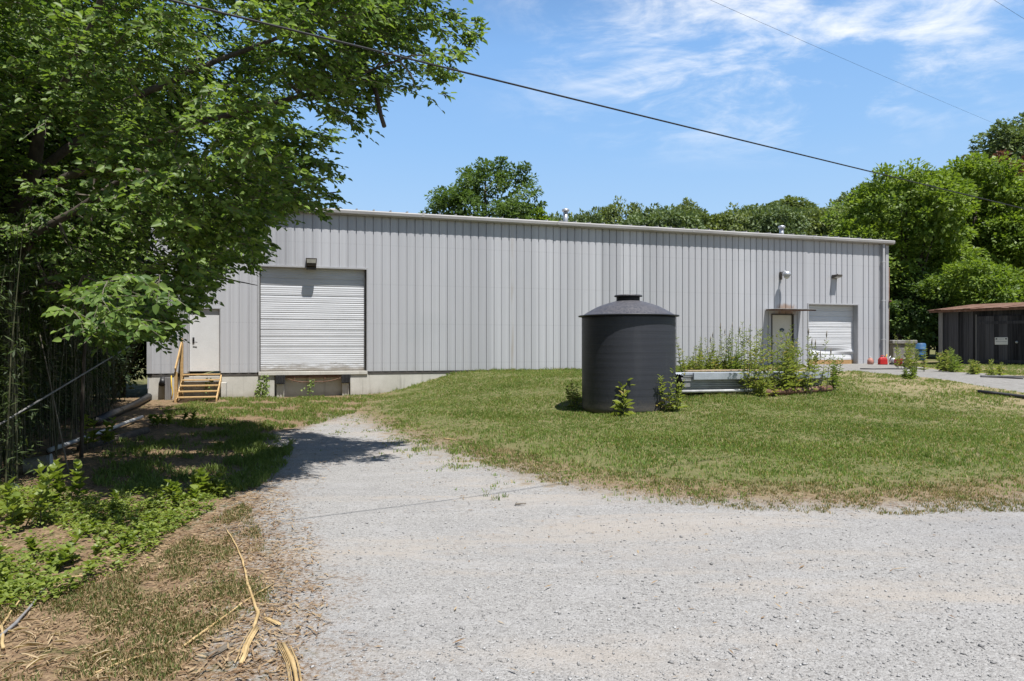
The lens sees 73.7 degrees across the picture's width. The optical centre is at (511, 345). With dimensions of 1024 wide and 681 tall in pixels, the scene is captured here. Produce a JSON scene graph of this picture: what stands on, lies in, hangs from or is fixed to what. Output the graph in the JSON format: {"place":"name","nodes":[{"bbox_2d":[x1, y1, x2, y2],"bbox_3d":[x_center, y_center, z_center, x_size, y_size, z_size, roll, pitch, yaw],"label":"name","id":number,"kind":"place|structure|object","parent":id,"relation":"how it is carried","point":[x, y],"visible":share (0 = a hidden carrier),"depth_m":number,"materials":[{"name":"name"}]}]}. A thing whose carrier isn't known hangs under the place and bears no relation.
{"place":"outdoors","nodes":[
{"label":"outdoors","id":0,"kind":"place"},
{"bbox_2d":[91,428,296,502],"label":"shade grass","id":1,"kind":"structure","parent":0,"point":[260,452],"depth_m":10.00,"materials":[{"name":"green plant"}]},
{"bbox_2d":[161,394,371,434],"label":"rough grass","id":2,"kind":"structure","parent":0,"point":[266,424],"depth_m":17.86,"materials":[{"name":"plant"}]},
{"bbox_2d":[0,393,1023,680],"bbox_3d":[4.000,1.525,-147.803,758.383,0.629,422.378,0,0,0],"label":"ground","id":3,"kind":"structure","parent":0,"point":[200,461],"depth_m":5.87,"materials":[{"name":"soil"}]},
{"bbox_2d":[0,587,45,637],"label":"dry cane","id":4,"kind":"object","parent":3,"relation":"on","point":[14,624],"visible":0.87,"depth_m":4.30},
{"bbox_2d":[0,464,58,532],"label":"leafy sapling","id":5,"kind":"object","parent":3,"relation":"on","point":[41,494],"visible":0.95,"depth_m":6.49,"materials":[{"name":"green plant"}]},
{"bbox_2d":[23,454,52,472],"bbox_3d":[-6.521,1.632,9.396,0.325,0.250,0.250,-5,2,-28],"label":"white bucket","id":6,"kind":"object","parent":3,"relation":"on","point":[47,459],"visible":0.63,"depth_m":9.32,"materials":[{"name":"plastic"}]},
{"bbox_2d":[0,529,83,594],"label":"leafy sapling","id":7,"kind":"object","parent":3,"relation":"on","point":[61,557],"visible":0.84,"depth_m":5.27,"materials":[{"name":"green plant"}]},
{"bbox_2d":[0,1,85,214],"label":"shade tree","id":8,"kind":"object","parent":3,"relation":"on","point":[27,142],"visible":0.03,"depth_m":13.22,"materials":[{"name":"green plant"}]},
{"bbox_2d":[11,320,75,398],"bbox_3d":[-11.168,0.082,11.858,5.602,4.398,5.142,0,0,0],"label":"dark bush","id":9,"kind":"object","parent":3,"relation":"on","point":[58,363],"visible":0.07,"depth_m":12.98,"materials":[{"name":"green plant"}]},
{"bbox_2d":[15,263,77,407],"bbox_3d":[-11.709,-0.002,14.191,4.680,4.541,5.202,0,0,-37],"label":"dark bush","id":10,"kind":"object","parent":3,"relation":"on","point":[58,334],"visible":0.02,"depth_m":14.51,"materials":[{"name":"green plant"}]},
{"bbox_2d":[40,335,69,474],"bbox_3d":[-6.371,0.788,9.498,1.031,1.980,0.022,0,0,36],"label":"thin stem","id":11,"kind":"object","parent":3,"relation":"on","point":[56,411],"visible":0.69,"depth_m":9.44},
{"bbox_2d":[0,617,122,680],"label":"bamboo sheaths","id":12,"kind":"object","parent":3,"relation":"on","point":[71,667],"visible":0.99,"depth_m":3.81,"materials":[{"name":"plant"}]},
{"bbox_2d":[34,458,88,506],"bbox_3d":[-4.928,1.511,7.467,0.278,0.542,0.516,0,0,40],"label":"leafy sapling","id":13,"kind":"object","parent":3,"relation":"on","point":[58,484],"visible":0.77,"depth_m":7.50,"materials":[{"name":"green plant"}]},
{"bbox_2d":[0,172,140,494],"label":"bamboo thicket","id":14,"kind":"object","parent":3,"relation":"on","point":[13,434],"visible":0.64,"depth_m":10.49,"materials":[{"name":"green plant"}]},
{"bbox_2d":[0,346,129,424],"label":"leaning cane","id":15,"kind":"object","parent":14,"relation":"on","point":[24,409],"visible":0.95,"depth_m":8.91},
{"bbox_2d":[23,525,145,571],"bbox_3d":[-3.568,1.659,5.475,0.912,0.238,0.922,0,0,0],"label":"leafy sapling","id":16,"kind":"object","parent":3,"relation":"on","point":[95,548],"visible":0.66,"depth_m":5.58,"materials":[{"name":"green plant"}]},
{"bbox_2d":[79,179,94,457],"bbox_3d":[-6.560,-0.476,10.547,0.221,4.601,0.068,0,0,-39],"label":"bare sapling","id":17,"kind":"object","parent":3,"relation":"on","point":[81,448],"visible":0.45,"depth_m":10.49,"materials":[{"name":"brown plant"}]},
{"bbox_2d":[47,415,143,452],"bbox_3d":[-8.031,1.669,13.450,0.074,0.085,5.259,0,0,-14],"label":"pvc pipe","id":18,"kind":"object","parent":3,"relation":"on","point":[67,443],"visible":0.77,"depth_m":12.77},
{"bbox_2d":[77,414,117,450],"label":"leafy sapling","id":19,"kind":"object","parent":3,"relation":"on","point":[108,436],"visible":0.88,"depth_m":11.34,"materials":[{"name":"green plant"}]},
{"bbox_2d":[62,281,136,395],"bbox_3d":[-14.435,-0.169,20.924,4.680,4.978,4.815,0,0,32],"label":"dark bush","id":20,"kind":"object","parent":3,"relation":"on","point":[124,360],"visible":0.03,"depth_m":21.73,"materials":[{"name":"green plant"}]},
{"bbox_2d":[0,0,200,421],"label":"shade tree","id":21,"kind":"object","parent":3,"relation":"on","point":[39,201],"visible":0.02,"depth_m":14.63,"materials":[{"name":"green plant"}]},
{"bbox_2d":[77,427,149,450],"bbox_3d":[-7.201,1.688,12.450,0.132,0.138,2.514,0,0,-6],"label":"fallen log","id":22,"kind":"object","parent":3,"relation":"on","point":[138,432],"visible":0.74,"depth_m":12.51,"materials":[{"name":"brown wood"}]},
{"bbox_2d":[0,471,234,610],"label":"ground cover","id":23,"kind":"object","parent":3,"relation":"on","point":[16,585],"visible":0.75,"depth_m":6.30,"materials":[{"name":"green plant"}]},
{"bbox_2d":[78,508,171,546],"bbox_3d":[-3.636,1.665,6.281,0.621,0.212,0.952,0,0,19],"label":"leafy sapling","id":24,"kind":"object","parent":3,"relation":"on","point":[118,518],"visible":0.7,"depth_m":6.34,"materials":[{"name":"green plant"}]},
{"bbox_2d":[106,339,146,396],"bbox_3d":[-13.758,0.236,24.431,2.798,3.966,2.851,0,0,0],"label":"dark bush","id":25,"kind":"object","parent":3,"relation":"on","point":[141,353],"visible":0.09,"depth_m":24.23,"materials":[{"name":"green plant"}]},
{"bbox_2d":[90,377,164,425],"bbox_3d":[-10.852,1.425,20.122,0.690,0.790,11.478,0,0,-22],"label":"corrugated pipe","id":26,"kind":"object","parent":3,"relation":"on","point":[116,412],"visible":0.75,"depth_m":17.39,"materials":[{"name":"black plastic"}]},
{"bbox_2d":[0,501,271,680],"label":"verge grass","id":27,"kind":"structure","parent":3,"relation":"on","point":[107,595],"depth_m":4.51,"materials":[{"name":"plant"}]},
{"bbox_2d":[108,487,203,512],"bbox_3d":[-3.809,1.645,7.368,0.991,0.246,0.672,0,0,-17],"label":"leafy sapling","id":28,"kind":"object","parent":3,"relation":"on","point":[116,497],"visible":0.67,"depth_m":7.23,"materials":[{"name":"green plant"}]},
{"bbox_2d":[108,280,225,410],"bbox_3d":[-8.702,-0.507,17.634,4.695,4.802,1.488,0,0,38],"label":"bamboo stalk","id":29,"kind":"object","parent":3,"relation":"on","point":[132,361],"visible":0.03,"depth_m":18.29,"materials":[{"name":"green plant"}]},
{"bbox_2d":[165,377,170,399],"bbox_3d":[-11.533,1.515,22.895,0.180,0.930,0.140,0,0,-17],"label":"timber post","id":30,"kind":"object","parent":3,"relation":"on","point":[167,388],"visible":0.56,"depth_m":22.83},
{"bbox_2d":[146,410,196,427],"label":"leafy sapling","id":31,"kind":"object","parent":3,"relation":"on","point":[157,419],"visible":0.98,"depth_m":14.84,"materials":[{"name":"green plant"}]},
{"bbox_2d":[163,467,214,505],"bbox_3d":[-3.549,1.563,7.547,0.449,0.398,0.602,0,0,0],"label":"leafy sapling","id":32,"kind":"object","parent":3,"relation":"on","point":[196,489],"visible":0.81,"depth_m":7.59,"materials":[{"name":"green plant"}]},
{"bbox_2d":[174,339,221,402],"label":"wooden steps","id":33,"kind":"structure","parent":3,"relation":"on","point":[178,393],"depth_m":22.44,"materials":[{"name":"brown wood"}]},
{"bbox_2d":[190,470,227,497],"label":"leafy sapling","id":34,"kind":"object","parent":3,"relation":"on","point":[217,481],"visible":0.51,"depth_m":7.82,"materials":[{"name":"green plant"}]},
{"bbox_2d":[205,642,235,657],"bbox_3d":[-1.657,1.732,3.896,0.052,0.019,0.204,0,0,22],"label":"fallen stick","id":35,"kind":"object","parent":3,"relation":"on","point":[222,648],"visible":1,"depth_m":3.88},
{"bbox_2d":[182,582,274,647],"bbox_3d":[-1.827,1.733,4.464,0.032,0.019,1.069,0,0,8],"label":"dry cane","id":36,"kind":"object","parent":3,"relation":"on","point":[206,629],"visible":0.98,"depth_m":4.28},
{"bbox_2d":[226,528,259,626],"bbox_3d":[-2.106,1.727,5.310,0.071,0.032,2.466,0,0,-26],"label":"dry cane","id":37,"kind":"object","parent":3,"relation":"on","point":[257,611],"visible":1,"depth_m":4.81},
{"bbox_2d":[0,0,490,427],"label":"overhanging tree","id":38,"kind":"object","parent":3,"relation":"on","point":[206,228],"visible":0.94,"depth_m":8.13,"materials":[{"name":"green plant"}]},
{"bbox_2d":[234,624,260,664],"bbox_3d":[-1.535,1.728,3.964,0.058,0.025,0.522,0,0,-10],"label":"dry cane","id":39,"kind":"object","parent":3,"relation":"on","point":[248,641],"visible":1,"depth_m":3.94,"materials":[{"name":"plant"}]},
{"bbox_2d":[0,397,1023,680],"bbox_3d":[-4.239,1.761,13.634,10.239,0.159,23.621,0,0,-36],"label":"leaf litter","id":40,"kind":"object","parent":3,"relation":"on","point":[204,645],"visible":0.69,"depth_m":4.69,"materials":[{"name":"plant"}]},
{"bbox_2d":[147,208,894,399],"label":"metal warehouse","id":41,"kind":"structure","parent":3,"relation":"on","point":[374,302],"depth_m":26.21,"materials":[{"name":"metal"}]},
{"bbox_2d":[190,309,219,370],"bbox_3d":[-10.502,-0.193,23.346,0.970,2.126,0.123,0,0,-17],"label":"service door","id":42,"kind":"structure","parent":41,"relation":"in","point":[205,333],"depth_m":23.37,"materials":[{"name":"paint"}]},
{"bbox_2d":[254,374,269,396],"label":"climbing vine","id":43,"kind":"object","parent":41,"relation":"attached to","point":[259,388],"visible":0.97,"depth_m":23.72,"materials":[{"name":"green plant"}]},
{"bbox_2d":[306,258,316,269],"bbox_3d":[-7.111,-2.902,24.193,0.379,0.390,0.260,0,0,-17],"label":"wall floodlight","id":44,"kind":"object","parent":41,"relation":"attached to","point":[311,263],"depth_m":24.12,"materials":[{"name":"grey metal"}]},
{"bbox_2d":[261,267,364,371],"bbox_3d":[-7.122,-0.935,24.565,3.672,3.690,0.037,0,0,-17],"label":"roller door","id":45,"kind":"structure","parent":41,"relation":"in","point":[312,320],"depth_m":24.54,"materials":[{"name":"paint"}]},
{"bbox_2d":[773,315,791,364],"bbox_3d":[11.936,-0.206,30.256,1.072,2.312,0.038,0,0,-17],"label":"personnel door","id":46,"kind":"structure","parent":41,"relation":"in","point":[782,323],"depth_m":30.23,"materials":[{"name":"beige paint"}]},
{"bbox_2d":[809,305,853,359],"bbox_3d":[14.495,-0.604,31.278,2.728,2.529,0.137,0,0,-16],"label":"roller door","id":47,"kind":"structure","parent":41,"relation":"in","point":[836,320],"depth_m":31.31,"materials":[{"name":"paint"}]},
{"bbox_2d":[255,409,1023,680],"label":"gravel drive","id":48,"kind":"structure","parent":3,"relation":"on","point":[459,479],"depth_m":5.17,"materials":[{"name":"gravel"}]},
{"bbox_2d":[277,642,301,680],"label":"dry cane","id":49,"kind":"object","parent":48,"relation":"on","point":[289,655],"visible":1,"depth_m":3.73,"materials":[{"name":"plant"}]},
{"bbox_2d":[218,438,1023,680],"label":"loose gravel","id":50,"kind":"structure","parent":48,"relation":"on","point":[676,654],"depth_m":4.57,"materials":[{"name":"gravel"}]},
{"bbox_2d":[385,420,1023,515],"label":"edge grass","id":51,"kind":"structure","parent":3,"relation":"on","point":[855,500],"depth_m":8.12,"materials":[{"name":"plant"}]},
{"bbox_2d":[799,362,1023,391],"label":"concrete drive","id":52,"kind":"structure","parent":3,"relation":"on","point":[1014,384],"depth_m":20.41,"materials":[{"name":"concrete"}]},
{"bbox_2d":[893,334,914,367],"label":"tall weed","id":53,"kind":"object","parent":52,"relation":"on","point":[904,359],"visible":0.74,"depth_m":25.84,"materials":[{"name":"green plant"}]},
{"bbox_2d":[905,341,928,371],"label":"tall weed","id":54,"kind":"object","parent":52,"relation":"on","point":[913,361],"visible":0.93,"depth_m":23.77,"materials":[{"name":"green plant"}]},
{"bbox_2d":[935,349,952,371],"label":"tall weed","id":55,"kind":"object","parent":52,"relation":"on","point":[942,365],"visible":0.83,"depth_m":23.36,"materials":[{"name":"green plant"}]},
{"bbox_2d":[946,346,963,371],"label":"tall weed","id":56,"kind":"object","parent":52,"relation":"on","point":[953,367],"visible":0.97,"depth_m":22.39,"materials":[{"name":"green plant"}]},
{"bbox_2d":[966,359,983,373],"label":"tall weed","id":57,"kind":"object","parent":52,"relation":"on","point":[974,368],"visible":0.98,"depth_m":20.43,"materials":[{"name":"green plant"}]},
{"bbox_2d":[984,359,1006,374],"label":"tall weed","id":58,"kind":"object","parent":52,"relation":"on","point":[998,370],"visible":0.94,"depth_m":19.57,"materials":[{"name":"green plant"}]},
{"bbox_2d":[83,0,1023,221],"label":"sky","id":59,"kind":"structure","parent":0,"point":[707,65],"materials":[{"name":"blue"}]},
{"bbox_2d":[90,350,1023,502],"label":"lawn","id":60,"kind":"structure","parent":0,"point":[140,389],"depth_m":12.96,"materials":[{"name":"plant"}]},
{"bbox_2d":[418,156,547,219],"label":"maple tree","id":61,"kind":"object","parent":60,"relation":"on","point":[456,199],"visible":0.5,"depth_m":56.34,"materials":[{"name":"green plant"}]},
{"bbox_2d":[532,205,558,220],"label":"young tree","id":62,"kind":"object","parent":60,"relation":"on","point":[540,214],"visible":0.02,"depth_m":55.58,"materials":[{"name":"green plant"}]},
{"bbox_2d":[565,380,581,408],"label":"tank weed","id":63,"kind":"object","parent":60,"relation":"on","point":[574,396],"visible":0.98,"depth_m":16.34,"materials":[{"name":"green plant"}]},
{"bbox_2d":[610,378,634,415],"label":"tank weed","id":64,"kind":"object","parent":60,"relation":"on","point":[621,404],"visible":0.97,"depth_m":14.81,"materials":[{"name":"green plant"}]},
{"bbox_2d":[578,294,678,413],"bbox_3d":[2.725,0.157,16.000,2.330,2.690,2.330,0,0,0],"label":"water tank","id":65,"kind":"object","parent":60,"relation":"on","point":[625,337],"visible":0.95,"depth_m":15.07,"materials":[{"name":"black plastic"}]},
{"bbox_2d":[656,368,687,411],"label":"tank weed","id":66,"kind":"object","parent":60,"relation":"on","point":[670,399],"visible":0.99,"depth_m":14.84,"materials":[{"name":"green plant"}]},
{"bbox_2d":[676,336,705,371],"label":"tall weed","id":67,"kind":"object","parent":60,"relation":"on","point":[699,362],"visible":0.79,"depth_m":20.06,"materials":[{"name":"green plant"}]},
{"bbox_2d":[698,338,722,371],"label":"tall weed","id":68,"kind":"object","parent":60,"relation":"on","point":[711,367],"visible":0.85,"depth_m":21.46,"materials":[{"name":"green plant"}]},
{"bbox_2d":[677,388,752,389],"bbox_3d":[5.919,1.062,17.400,3.852,0.038,1.014,0,0,-12],"label":"roofing sheet","id":69,"kind":"object","parent":60,"relation":"on","point":[710,388],"visible":0.06,"depth_m":16.73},
{"bbox_2d":[677,385,818,388],"bbox_3d":[5.836,1.016,17.405,3.752,0.038,1.014,0,0,-12],"label":"roofing sheet","id":70,"kind":"object","parent":69,"relation":"on","point":[721,387],"visible":0.11,"depth_m":16.76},
{"bbox_2d":[677,383,820,386],"bbox_3d":[5.902,0.970,17.370,3.790,0.038,1.014,0,0,-12],"label":"roofing sheet","id":71,"kind":"object","parent":70,"relation":"on","point":[726,385],"visible":0.1,"depth_m":16.73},
{"bbox_2d":[677,381,816,384],"bbox_3d":[5.868,0.924,17.379,3.817,0.038,1.014,0,0,-12],"label":"roofing sheet","id":72,"kind":"object","parent":71,"relation":"on","point":[720,383],"visible":0.12,"depth_m":16.69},
{"bbox_2d":[677,380,822,382],"bbox_3d":[5.928,0.878,17.414,3.832,0.038,1.014,0,0,-13],"label":"roofing sheet","id":73,"kind":"object","parent":72,"relation":"on","point":[714,381],"visible":0.23,"depth_m":16.66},
{"bbox_2d":[677,378,822,380],"bbox_3d":[5.879,0.832,17.349,3.831,0.038,1.014,0,0,-12],"label":"roofing sheet","id":74,"kind":"object","parent":73,"relation":"on","point":[730,379],"visible":0.23,"depth_m":16.67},
{"bbox_2d":[693,372,829,379],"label":"metal fascia","id":75,"kind":"structure","parent":74,"relation":"on","point":[727,375],"depth_m":16.65,"materials":[{"name":"metal"}]},
{"bbox_2d":[682,389,752,392],"bbox_3d":[5.191,1.086,16.475,2.376,0.080,0.070,0,0,-11],"label":"pale pipe","id":76,"kind":"object","parent":60,"relation":"on","point":[712,391],"visible":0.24,"depth_m":16.39,"materials":[{"name":"white plastic"}]},
{"bbox_2d":[710,322,739,371],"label":"tall weed","id":77,"kind":"object","parent":60,"relation":"on","point":[721,347],"visible":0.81,"depth_m":21.83,"materials":[{"name":"green plant"}]},
{"bbox_2d":[725,328,748,371],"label":"tall weed","id":78,"kind":"object","parent":60,"relation":"on","point":[737,357],"visible":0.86,"depth_m":21.59,"materials":[{"name":"green plant"}]},
{"bbox_2d":[738,322,763,394],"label":"tall weed","id":79,"kind":"object","parent":60,"relation":"on","point":[749,385],"visible":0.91,"depth_m":16.39,"materials":[{"name":"green plant"}]},
{"bbox_2d":[752,371,779,396],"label":"tall weed","id":80,"kind":"object","parent":60,"relation":"on","point":[760,390],"visible":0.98,"depth_m":16.31,"materials":[{"name":"green plant"}]},
{"bbox_2d":[751,324,797,390],"bbox_3d":[6.415,0.340,16.751,1.046,1.725,0.907,0,0,43],"label":"tall weed","id":81,"kind":"object","parent":60,"relation":"on","point":[785,376],"visible":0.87,"depth_m":16.64,"materials":[{"name":"green plant"}]},
{"bbox_2d":[776,329,819,394],"bbox_3d":[7.072,0.396,16.917,0.901,1.621,0.945,0,0,-18],"label":"tall weed","id":82,"kind":"object","parent":60,"relation":"on","point":[796,379],"visible":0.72,"depth_m":16.77,"materials":[{"name":"green plant"}]},
{"bbox_2d":[765,385,832,395],"bbox_3d":[7.042,1.106,16.800,2.110,0.231,0.170,0,0,-22],"label":"rusty pipe","id":83,"kind":"object","parent":60,"relation":"on","point":[790,391],"visible":0.73,"depth_m":16.74,"materials":[{"name":"metal"}]},
{"bbox_2d":[804,329,832,391],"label":"tall weed","id":84,"kind":"object","parent":60,"relation":"on","point":[808,356],"visible":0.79,"depth_m":17.04,"materials":[{"name":"green plant"}]},
{"bbox_2d":[815,355,843,389],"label":"tall weed","id":85,"kind":"object","parent":60,"relation":"on","point":[834,374],"visible":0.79,"depth_m":17.33,"materials":[{"name":"green plant"}]},
{"bbox_2d":[889,340,916,360],"bbox_3d":[19.312,0.244,34.000,1.240,1.050,0.940,0,0,0],"label":"utility box","id":86,"kind":"object","parent":60,"relation":"on","point":[892,346],"visible":0.4,"depth_m":33.60,"materials":[{"name":"beige metal"}]},
{"bbox_2d":[819,157,992,339],"bbox_3d":[23.859,-4.893,42.119,10.157,12.236,10.021,0,0,0],"label":"bright tree","id":87,"kind":"object","parent":60,"relation":"on","point":[925,215],"visible":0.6,"depth_m":39.78,"materials":[{"name":"green plant"}]},
{"bbox_2d":[900,367,917,378],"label":"tall weed","id":88,"kind":"object","parent":60,"relation":"on","point":[912,375],"visible":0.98,"depth_m":19.46,"materials":[{"name":"green plant"}]},
{"bbox_2d":[889,271,979,358],"bbox_3d":[23.869,-1.581,38.980,5.116,5.690,5.614,0,0,-31],"label":"tree","id":89,"kind":"object","parent":60,"relation":"on","point":[906,303],"visible":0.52,"depth_m":38.30,"materials":[{"name":"green plant"}]},
{"bbox_2d":[909,151,1023,278],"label":"bright tree","id":90,"kind":"object","parent":60,"relation":"on","point":[1001,184],"visible":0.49,"depth_m":42.19,"materials":[{"name":"green plant"}]},
{"bbox_2d":[917,255,1023,306],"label":"tree","id":91,"kind":"object","parent":60,"relation":"on","point":[999,285],"visible":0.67,"depth_m":35.56,"materials":[{"name":"green plant"}]},
{"bbox_2d":[927,302,1023,364],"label":"wooden shed","id":92,"kind":"structure","parent":60,"relation":"on","point":[971,332],"depth_m":28.64,"materials":[{"name":"black wood"}]},
{"bbox_2d":[977,315,1023,364],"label":"shed door","id":93,"kind":"structure","parent":92,"relation":"in","point":[1010,326],"depth_m":28.08,"materials":[{"name":"black wood"}]},
{"bbox_2d":[965,166,1023,282],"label":"bright tree","id":94,"kind":"object","parent":60,"relation":"on","point":[1019,235],"visible":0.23,"depth_m":41.94,"materials":[{"name":"green plant"}]},
{"bbox_2d":[977,390,1023,398],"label":"drain pipe","id":95,"kind":"object","parent":60,"relation":"on","point":[1001,393],"visible":0.93,"depth_m":16.56,"materials":[{"name":"black plastic"}]},
{"bbox_2d":[166,0,1023,208],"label":"overhead cable","id":96,"kind":"object","parent":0,"point":[281,27],"visible":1,"depth_m":6.21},
{"bbox_3d":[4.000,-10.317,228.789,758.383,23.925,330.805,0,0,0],"label":"hill","id":97,"kind":"structure","parent":0,"visible":0},
{"bbox_2d":[571,206,609,223],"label":"woodland tree","id":98,"kind":"object","parent":97,"relation":"on","point":[586,217],"visible":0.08,"depth_m":104.28,"materials":[{"name":"green plant"}]},
{"bbox_2d":[592,196,643,223],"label":"woodland tree","id":99,"kind":"object","parent":97,"relation":"on","point":[612,213],"visible":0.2,"depth_m":127.20,"materials":[{"name":"green plant"}]},
{"bbox_2d":[618,214,650,225],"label":"woodland tree","id":100,"kind":"object","parent":97,"relation":"on","point":[637,220],"visible":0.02,"depth_m":97.75,"materials":[{"name":"green plant"}]},
{"bbox_2d":[628,203,662,218],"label":"woodland tree","id":101,"kind":"object","parent":97,"relation":"on","point":[647,211],"visible":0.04,"depth_m":116.72,"materials":[{"name":"green plant"}]},
{"bbox_2d":[647,203,706,229],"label":"woodland tree","id":102,"kind":"object","parent":97,"relation":"on","point":[666,216],"visible":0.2,"depth_m":93.56,"materials":[{"name":"green plant"}]},
{"bbox_2d":[674,197,704,213],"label":"woodland tree","id":103,"kind":"object","parent":97,"relation":"on","point":[686,205],"visible":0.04,"depth_m":127.84,"materials":[{"name":"green plant"}]},
{"bbox_2d":[701,201,762,231],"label":"woodland tree","id":104,"kind":"object","parent":97,"relation":"on","point":[724,221],"visible":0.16,"depth_m":97.00,"materials":[{"name":"green plant"}]},
{"bbox_2d":[745,199,811,235],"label":"woodland tree","id":105,"kind":"object","parent":97,"relation":"on","point":[773,217],"visible":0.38,"depth_m":89.99,"materials":[{"name":"green plant"}]},
{"bbox_2d":[770,195,825,211],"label":"woodland tree","id":106,"kind":"object","parent":97,"relation":"on","point":[791,201],"visible":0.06,"depth_m":123.16,"materials":[{"name":"green plant"}]},
{"bbox_2d":[799,199,856,236],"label":"woodland tree","id":107,"kind":"object","parent":97,"relation":"on","point":[817,225],"visible":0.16,"depth_m":95.37,"materials":[{"name":"green plant"}]},
{"bbox_2d":[967,112,1023,175],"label":"tall tree","id":108,"kind":"object","parent":97,"relation":"on","point":[1009,137],"visible":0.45,"depth_m":81.26,"materials":[{"name":"green plant"}]},
{"bbox_2d":[991,149,1023,178],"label":"copper tree","id":109,"kind":"object","parent":97,"relation":"on","point":[1001,153],"visible":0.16,"depth_m":69.30,"materials":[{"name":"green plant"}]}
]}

